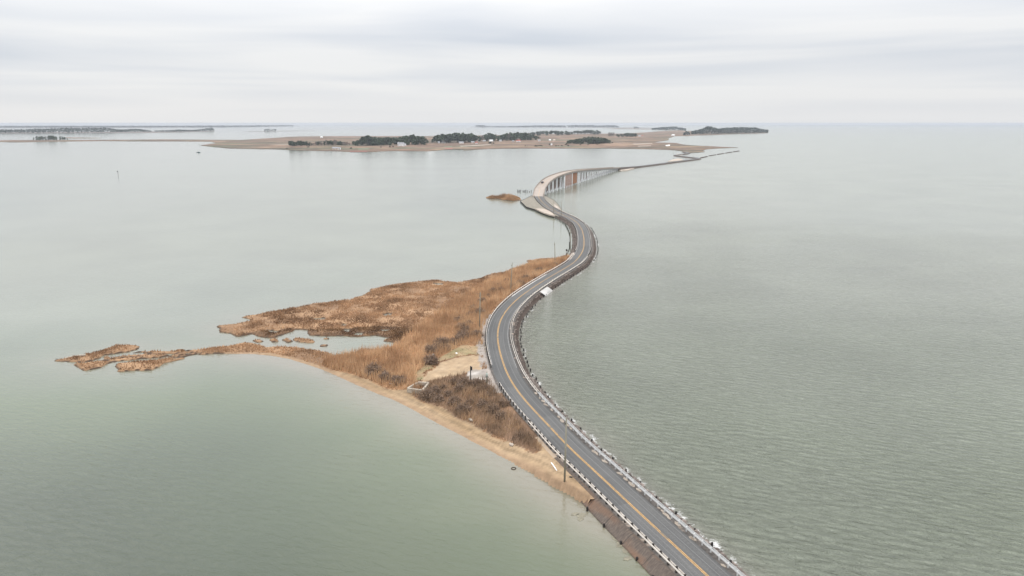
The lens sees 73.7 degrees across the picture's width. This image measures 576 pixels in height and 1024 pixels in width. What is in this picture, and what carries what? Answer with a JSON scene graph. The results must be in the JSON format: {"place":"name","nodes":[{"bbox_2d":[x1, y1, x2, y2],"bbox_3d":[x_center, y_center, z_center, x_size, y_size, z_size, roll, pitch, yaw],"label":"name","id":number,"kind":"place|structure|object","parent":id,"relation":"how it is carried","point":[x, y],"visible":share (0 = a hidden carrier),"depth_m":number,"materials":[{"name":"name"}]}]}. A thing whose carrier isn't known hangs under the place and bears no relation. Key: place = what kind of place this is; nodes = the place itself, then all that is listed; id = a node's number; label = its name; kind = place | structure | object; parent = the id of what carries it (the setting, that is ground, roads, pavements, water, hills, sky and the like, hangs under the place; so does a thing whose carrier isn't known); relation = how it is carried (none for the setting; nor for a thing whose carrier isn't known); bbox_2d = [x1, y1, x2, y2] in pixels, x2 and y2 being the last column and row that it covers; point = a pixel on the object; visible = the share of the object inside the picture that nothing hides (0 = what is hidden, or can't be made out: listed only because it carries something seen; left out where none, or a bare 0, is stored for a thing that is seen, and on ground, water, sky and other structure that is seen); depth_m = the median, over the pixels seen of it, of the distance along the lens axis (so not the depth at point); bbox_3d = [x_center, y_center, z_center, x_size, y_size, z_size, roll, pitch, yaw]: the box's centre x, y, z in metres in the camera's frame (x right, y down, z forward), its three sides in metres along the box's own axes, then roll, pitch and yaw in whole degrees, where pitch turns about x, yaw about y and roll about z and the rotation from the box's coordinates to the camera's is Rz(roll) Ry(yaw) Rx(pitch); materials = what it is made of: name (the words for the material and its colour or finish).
{"place":"outdoors","nodes":[
{"label":"outdoors","id":0,"kind":"place"},
{"bbox_2d":[0,131,210,132],"bbox_3d":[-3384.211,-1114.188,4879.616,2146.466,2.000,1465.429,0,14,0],"label":"shore","id":1,"kind":"structure","parent":0,"point":[118,132],"depth_m":4606.59,"materials":[{"name":"beige sand"}]},
{"bbox_2d":[0,127,151,132],"bbox_3d":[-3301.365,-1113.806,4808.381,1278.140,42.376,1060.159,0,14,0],"label":"woods","id":2,"kind":"object","parent":1,"relation":"on","point":[67,130],"visible":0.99,"depth_m":4551.91,"materials":[{"name":"green wood"}]},
{"bbox_2d":[154,127,214,131],"bbox_3d":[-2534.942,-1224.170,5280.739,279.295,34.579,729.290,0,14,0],"label":"woods","id":3,"kind":"object","parent":1,"relation":"on","point":[208,128],"visible":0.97,"depth_m":5161.59,"materials":[{"name":"green wood"}]},
{"bbox_2d":[3,126,285,127],"bbox_3d":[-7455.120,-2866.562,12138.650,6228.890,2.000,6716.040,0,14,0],"label":"shore","id":4,"kind":"structure","parent":0,"point":[136,127],"depth_m":9963.72,"materials":[{"name":"grey"}]},
{"bbox_2d":[0,125,292,127],"bbox_3d":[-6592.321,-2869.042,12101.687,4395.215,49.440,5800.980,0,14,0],"label":"woods","id":5,"kind":"object","parent":4,"relation":"on","point":[141,126],"visible":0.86,"depth_m":10243.85,"materials":[{"name":"green wood"}]},
{"bbox_2d":[55,255,593,502],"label":"marsh ground","id":6,"kind":"structure","parent":0,"point":[538,464],"depth_m":178.14,"materials":[{"name":"brown plant"}]},
{"bbox_2d":[61,255,568,452],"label":"marsh grass","id":7,"kind":"structure","parent":6,"relation":"on","point":[372,313],"depth_m":221.33,"materials":[{"name":"brown plant"}]},
{"bbox_2d":[364,361,382,375],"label":"shrub","id":8,"kind":"object","parent":6,"relation":"on","point":[373,366],"visible":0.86,"depth_m":171.94,"materials":[{"name":"brown plant"}]},
{"bbox_2d":[376,370,392,381],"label":"shrub","id":9,"kind":"object","parent":6,"relation":"on","point":[383,374],"visible":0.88,"depth_m":167.49,"materials":[{"name":"brown plant"}]},
{"bbox_2d":[388,374,407,384],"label":"shrub","id":10,"kind":"object","parent":6,"relation":"on","point":[400,379],"visible":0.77,"depth_m":166.00,"materials":[{"name":"brown plant"}]},
{"bbox_2d":[407,381,428,393],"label":"foundation","id":11,"kind":"object","parent":6,"relation":"on","point":[410,389],"visible":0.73,"depth_m":161.40,"materials":[{"name":"concrete"}]},
{"bbox_2d":[418,387,437,399],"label":"shrub","id":12,"kind":"object","parent":6,"relation":"on","point":[427,392],"visible":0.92,"depth_m":157.51,"materials":[{"name":"brown plant"}]},
{"bbox_2d":[424,343,435,353],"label":"shrub","id":13,"kind":"object","parent":6,"relation":"on","point":[427,348],"visible":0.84,"depth_m":187.78,"materials":[{"name":"brown plant"}]},
{"bbox_2d":[422,354,439,364],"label":"shrub","id":14,"kind":"object","parent":6,"relation":"on","point":[432,359],"visible":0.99,"depth_m":178.58,"materials":[{"name":"brown plant"}]},
{"bbox_2d":[428,384,441,394],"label":"shrub","id":15,"kind":"object","parent":6,"relation":"on","point":[435,387],"visible":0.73,"depth_m":158.94,"materials":[{"name":"brown plant"}]},
{"bbox_2d":[431,393,445,401],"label":"shrub","id":16,"kind":"object","parent":6,"relation":"on","point":[438,397],"visible":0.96,"depth_m":154.96,"materials":[{"name":"brown plant"}]},
{"bbox_2d":[432,336,448,345],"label":"shrub","id":17,"kind":"object","parent":6,"relation":"on","point":[441,340],"visible":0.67,"depth_m":193.09,"materials":[{"name":"brown plant"}]},
{"bbox_2d":[321,253,567,389],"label":"reeds","id":18,"kind":"object","parent":6,"relation":"on","point":[441,322],"visible":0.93,"depth_m":202.79,"materials":[{"name":"brown plant"}]},
{"bbox_2d":[442,389,452,396],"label":"shrub","id":19,"kind":"object","parent":6,"relation":"on","point":[447,392],"visible":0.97,"depth_m":158.26,"materials":[{"name":"brown plant"}]},
{"bbox_2d":[417,343,485,378],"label":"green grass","id":20,"kind":"structure","parent":6,"relation":"on","point":[460,352],"depth_m":186.64,"materials":[{"name":"plant"}]},
{"bbox_2d":[446,336,456,344],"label":"shrub","id":21,"kind":"object","parent":6,"relation":"on","point":[452,339],"visible":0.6,"depth_m":193.74,"materials":[{"name":"brown plant"}]},
{"bbox_2d":[448,377,457,383],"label":"shrub","id":22,"kind":"object","parent":6,"relation":"on","point":[454,381],"visible":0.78,"depth_m":165.29,"materials":[{"name":"brown plant"}]},
{"bbox_2d":[448,395,461,405],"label":"shrub","id":23,"kind":"object","parent":6,"relation":"on","point":[454,398],"visible":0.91,"depth_m":153.22,"materials":[{"name":"brown plant"}]},
{"bbox_2d":[454,334,464,342],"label":"shrub","id":24,"kind":"object","parent":6,"relation":"on","point":[459,336],"visible":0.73,"depth_m":197.02,"materials":[{"name":"brown plant"}]},
{"bbox_2d":[453,382,466,390],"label":"shrub","id":25,"kind":"object","parent":6,"relation":"on","point":[460,385],"visible":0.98,"depth_m":160.99,"materials":[{"name":"brown plant"}]},
{"bbox_2d":[454,402,471,414],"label":"shrub","id":26,"kind":"object","parent":6,"relation":"on","point":[460,406],"visible":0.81,"depth_m":149.14,"materials":[{"name":"brown plant"}]},
{"bbox_2d":[455,376,470,386],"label":"shrub","id":27,"kind":"object","parent":6,"relation":"on","point":[465,380],"visible":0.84,"depth_m":163.91,"materials":[{"name":"brown plant"}]},
{"bbox_2d":[458,332,470,338],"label":"shrub","id":28,"kind":"object","parent":6,"relation":"on","point":[466,333],"visible":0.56,"depth_m":199.18,"materials":[{"name":"brown plant"}]},
{"bbox_2d":[460,325,469,331],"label":"shrub","id":29,"kind":"object","parent":6,"relation":"on","point":[464,328],"visible":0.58,"depth_m":205.58,"materials":[{"name":"brown plant"}]},
{"bbox_2d":[469,377,482,386],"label":"shrub","id":30,"kind":"object","parent":6,"relation":"on","point":[477,380],"visible":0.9,"depth_m":163.25,"materials":[{"name":"brown plant"}]},
{"bbox_2d":[412,370,541,452],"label":"brown thicket","id":31,"kind":"object","parent":6,"relation":"on","point":[483,408],"visible":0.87,"depth_m":148.68,"materials":[{"name":"bare twig"},{"name":"bark"}]},
{"bbox_2d":[471,329,483,337],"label":"shrub","id":32,"kind":"object","parent":6,"relation":"on","point":[477,333],"visible":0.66,"depth_m":200.11,"materials":[{"name":"brown plant"}]},
{"bbox_2d":[479,293,480,325],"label":"utility pole","id":33,"kind":"object","parent":6,"relation":"on","point":[479,308],"visible":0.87,"depth_m":205.67,"materials":[{"name":"brown wood"}]},
{"bbox_2d":[474,307,485,313],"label":"shrub","id":34,"kind":"object","parent":6,"relation":"on","point":[477,310],"visible":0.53,"depth_m":223.35,"materials":[{"name":"brown plant"}]},
{"bbox_2d":[476,398,488,407],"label":"shrub","id":35,"kind":"object","parent":6,"relation":"on","point":[483,402],"visible":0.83,"depth_m":151.18,"materials":[{"name":"brown plant"}]},
{"bbox_2d":[485,403,500,413],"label":"shrub","id":36,"kind":"object","parent":6,"relation":"on","point":[494,407],"visible":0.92,"depth_m":147.83,"materials":[{"name":"brown plant"}]},
{"bbox_2d":[494,410,506,419],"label":"shrub","id":37,"kind":"object","parent":6,"relation":"on","point":[500,414],"visible":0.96,"depth_m":145.08,"materials":[{"name":"brown plant"}]},
{"bbox_2d":[498,397,510,406],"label":"shrub","id":38,"kind":"object","parent":6,"relation":"on","point":[504,402],"visible":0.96,"depth_m":150.62,"materials":[{"name":"brown plant"}]},
{"bbox_2d":[535,437,556,457],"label":"concrete revetment","id":39,"kind":"object","parent":6,"relation":"on","point":[550,452],"visible":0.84,"depth_m":130.87,"materials":[{"name":"beige concrete"}]},
{"bbox_2d":[564,417,566,481],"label":"utility pole","id":40,"kind":"object","parent":6,"relation":"on","point":[565,451],"visible":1,"depth_m":117.65,"materials":[{"name":"wood"}]},
{"bbox_2d":[0,131,762,152],"bbox_3d":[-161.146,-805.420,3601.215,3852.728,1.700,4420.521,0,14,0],"label":"island","id":41,"kind":"structure","parent":0,"point":[655,138],"depth_m":2120.72,"materials":[{"name":"plant"}]},
{"bbox_2d":[404,136,410,144],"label":"evergreen tree","id":42,"kind":"object","parent":41,"relation":"on","point":[407,140],"visible":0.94,"depth_m":1957.99,"materials":[{"name":"green plant"}]},
{"bbox_2d":[411,136,417,144],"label":"evergreen tree","id":43,"kind":"object","parent":41,"relation":"on","point":[414,139],"visible":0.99,"depth_m":1977.26,"materials":[{"name":"green plant"}]},
{"bbox_2d":[691,126,768,133],"bbox_3d":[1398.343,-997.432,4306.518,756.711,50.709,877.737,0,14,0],"label":"woods","id":44,"kind":"object","parent":41,"relation":"on","point":[708,129],"visible":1,"depth_m":4146.06,"materials":[{"name":"green wood"}]},
{"bbox_2d":[397,142,405,145],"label":"house","id":45,"kind":"structure","parent":0,"point":[401,144],"depth_m":1880.56,"materials":[{"name":"white paint"}]},
{"bbox_2d":[0,125,1023,575],"bbox_3d":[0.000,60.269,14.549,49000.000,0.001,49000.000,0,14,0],"label":"water","id":46,"kind":"structure","parent":0,"point":[786,351],"depth_m":191.56,"materials":[{"name":"grey liquid"}]},
{"bbox_2d":[520,195,559,217],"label":"bulkhead","id":47,"kind":"object","parent":46,"relation":"in","point":[532,208],"visible":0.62,"depth_m":508.33,"materials":[{"name":"grey concrete"}]},
{"bbox_2d":[552,216,576,252],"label":"embankment","id":48,"kind":"structure","parent":46,"relation":"in","point":[575,244],"depth_m":401.92,"materials":[{"name":"grey stone"}]},
{"bbox_2d":[533,167,619,196],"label":"bridge","id":49,"kind":"structure","parent":46,"relation":"in","point":[560,180],"depth_m":678.59,"materials":[{"name":"concrete"}]},
{"bbox_2d":[576,513,585,517],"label":"concrete slab","id":50,"kind":"structure","parent":46,"relation":"in","point":[581,515],"depth_m":110.93,"materials":[{"name":"grey concrete"}]},
{"bbox_2d":[555,457,676,575],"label":"concrete revetment","id":51,"kind":"object","parent":46,"relation":"in","point":[650,562],"visible":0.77,"depth_m":104.16,"materials":[{"name":"concrete"}]},
{"bbox_2d":[623,556,631,560],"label":"concrete slab","id":52,"kind":"structure","parent":46,"relation":"in","point":[627,558],"depth_m":99.97,"materials":[{"name":"grey concrete"}]},
{"bbox_2d":[0,0,1023,124],"label":"sky","id":53,"kind":"structure","parent":0,"point":[63,62],"materials":[{"name":"white"}]},
{"bbox_2d":[521,196,558,216],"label":"approach pad","id":54,"kind":"object","parent":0,"point":[525,202],"visible":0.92,"depth_m":528.58,"materials":[{"name":"beige concrete"}]},
{"bbox_2d":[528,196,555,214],"bbox_3d":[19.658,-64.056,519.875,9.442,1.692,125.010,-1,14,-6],"label":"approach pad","id":55,"kind":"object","parent":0,"point":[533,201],"visible":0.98,"depth_m":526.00,"materials":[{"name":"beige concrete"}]},
{"bbox_2d":[535,208,554,216],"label":"sand","id":56,"kind":"structure","parent":0,"point":[545,211],"depth_m":479.19,"materials":[{"name":"beige sand"}]},
{"bbox_2d":[544,196,562,211],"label":"approach pad","id":57,"kind":"object","parent":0,"point":[549,201],"visible":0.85,"depth_m":537.35,"materials":[{"name":"grey concrete"}]},
{"bbox_2d":[485,197,680,575],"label":"road shoulder","id":58,"kind":"object","parent":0,"point":[613,511],"visible":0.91,"depth_m":122.78},
{"bbox_2d":[485,297,506,367],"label":"guardrail","id":59,"kind":"object","parent":58,"relation":"on","point":[486,330],"visible":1,"depth_m":203.70,"materials":[{"name":"grey metal"}]},
{"bbox_2d":[499,382,528,423],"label":"guardrail","id":60,"kind":"object","parent":58,"relation":"on","point":[513,402],"visible":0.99,"depth_m":150.23,"materials":[{"name":"grey metal"}]},
{"bbox_2d":[507,253,573,297],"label":"guardrail","id":61,"kind":"object","parent":58,"relation":"on","point":[540,275],"visible":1,"depth_m":274.96,"materials":[{"name":"galvanised steel"}]},
{"bbox_2d":[534,196,577,250],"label":"guardrail","id":62,"kind":"object","parent":58,"relation":"on","point":[563,217],"visible":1,"depth_m":439.76,"materials":[{"name":"grey metal"}]},
{"bbox_2d":[528,420,686,575],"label":"guardrail","id":63,"kind":"object","parent":58,"relation":"on","point":[655,547],"visible":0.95,"depth_m":109.62,"materials":[{"name":"galvanised steel"}]},
{"bbox_2d":[564,127,633,127],"bbox_3d":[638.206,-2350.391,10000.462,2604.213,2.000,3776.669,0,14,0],"label":"shore","id":64,"kind":"structure","parent":0,"point":[598,127],"depth_m":9963.72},
{"bbox_2d":[476,125,618,127],"bbox_3d":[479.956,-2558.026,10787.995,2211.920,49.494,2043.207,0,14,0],"label":"woods","id":65,"kind":"object","parent":64,"relation":"on","point":[552,126],"visible":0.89,"depth_m":10569.52,"materials":[{"name":"green wood"}]},
{"bbox_2d":[514,225,696,535],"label":"embankment","id":66,"kind":"structure","parent":0,"point":[525,312],"depth_m":238.68,"materials":[{"name":"grey stone"}]},
{"bbox_2d":[540,287,551,295],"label":"concrete ramp","id":67,"kind":"structure","parent":66,"relation":"on","point":[546,290],"depth_m":255.46,"materials":[{"name":"white concrete"}]},
{"bbox_2d":[514,215,593,375],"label":"rubble","id":68,"kind":"object","parent":66,"relation":"on","point":[572,250],"visible":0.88,"depth_m":298.16,"materials":[{"name":"stone"}]},
{"bbox_2d":[527,374,748,575],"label":"riprap","id":69,"kind":"object","parent":66,"relation":"on","point":[534,382],"visible":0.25,"depth_m":125.98,"materials":[{"name":"stone"}]},
{"bbox_2d":[486,196,732,575],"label":"road","id":70,"kind":"structure","parent":0,"point":[680,549],"depth_m":130.93,"materials":[{"name":"grey asphalt"}]},
{"bbox_2d":[509,197,740,575],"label":"road shoulder","id":71,"kind":"object","parent":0,"point":[714,556],"visible":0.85,"depth_m":134.45},
{"bbox_2d":[510,294,538,394],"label":"guardrail","id":72,"kind":"object","parent":71,"relation":"on","point":[517,358],"visible":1,"depth_m":182.48,"materials":[{"name":"grey metal"}]},
{"bbox_2d":[533,256,587,294],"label":"guardrail","id":73,"kind":"object","parent":71,"relation":"on","point":[559,276],"visible":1,"depth_m":273.74,"materials":[{"name":"silver metal"}]},
{"bbox_2d":[543,196,583,222],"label":"guardrail","id":74,"kind":"object","parent":71,"relation":"on","point":[563,211],"visible":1,"depth_m":469.76,"materials":[{"name":"grey metal"}]},
{"bbox_2d":[585,224,591,255],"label":"guardrail","id":75,"kind":"object","parent":71,"relation":"on","point":[591,240],"visible":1,"depth_m":354.97,"materials":[{"name":"grey metal"}]},
{"bbox_2d":[537,392,745,575],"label":"guardrail","id":76,"kind":"object","parent":71,"relation":"on","point":[712,549],"visible":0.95,"depth_m":112.58,"materials":[{"name":"metal"}]},
{"bbox_2d":[611,128,683,130],"bbox_3d":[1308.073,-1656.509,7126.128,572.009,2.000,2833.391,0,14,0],"label":"shore","id":77,"kind":"structure","parent":0,"point":[632,128],"depth_m":8083.59,"materials":[{"name":"brown sand"}]},
{"bbox_2d":[652,126,685,130],"bbox_3d":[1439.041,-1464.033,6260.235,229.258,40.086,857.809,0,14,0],"label":"woods","id":78,"kind":"object","parent":77,"relation":"on","point":[671,127],"visible":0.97,"depth_m":6278.61,"materials":[{"name":"grey wood"}]},
{"bbox_2d":[620,151,699,167],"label":"road","id":79,"kind":"structure","parent":0,"point":[669,162],"depth_m":1138.16,"materials":[{"name":"grey asphalt"}]},
{"bbox_2d":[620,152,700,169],"bbox_3d":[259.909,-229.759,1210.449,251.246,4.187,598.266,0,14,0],"label":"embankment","id":80,"kind":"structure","parent":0,"point":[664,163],"depth_m":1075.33,"materials":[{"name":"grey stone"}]},
{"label":"islet ground","id":81,"kind":"structure","parent":0,"visible":0},
{"bbox_2d":[487,192,519,200],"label":"reeds","id":82,"kind":"object","parent":81,"relation":"on","point":[504,196],"visible":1,"depth_m":573.37,"materials":[{"name":"brown plant"}]}
]}

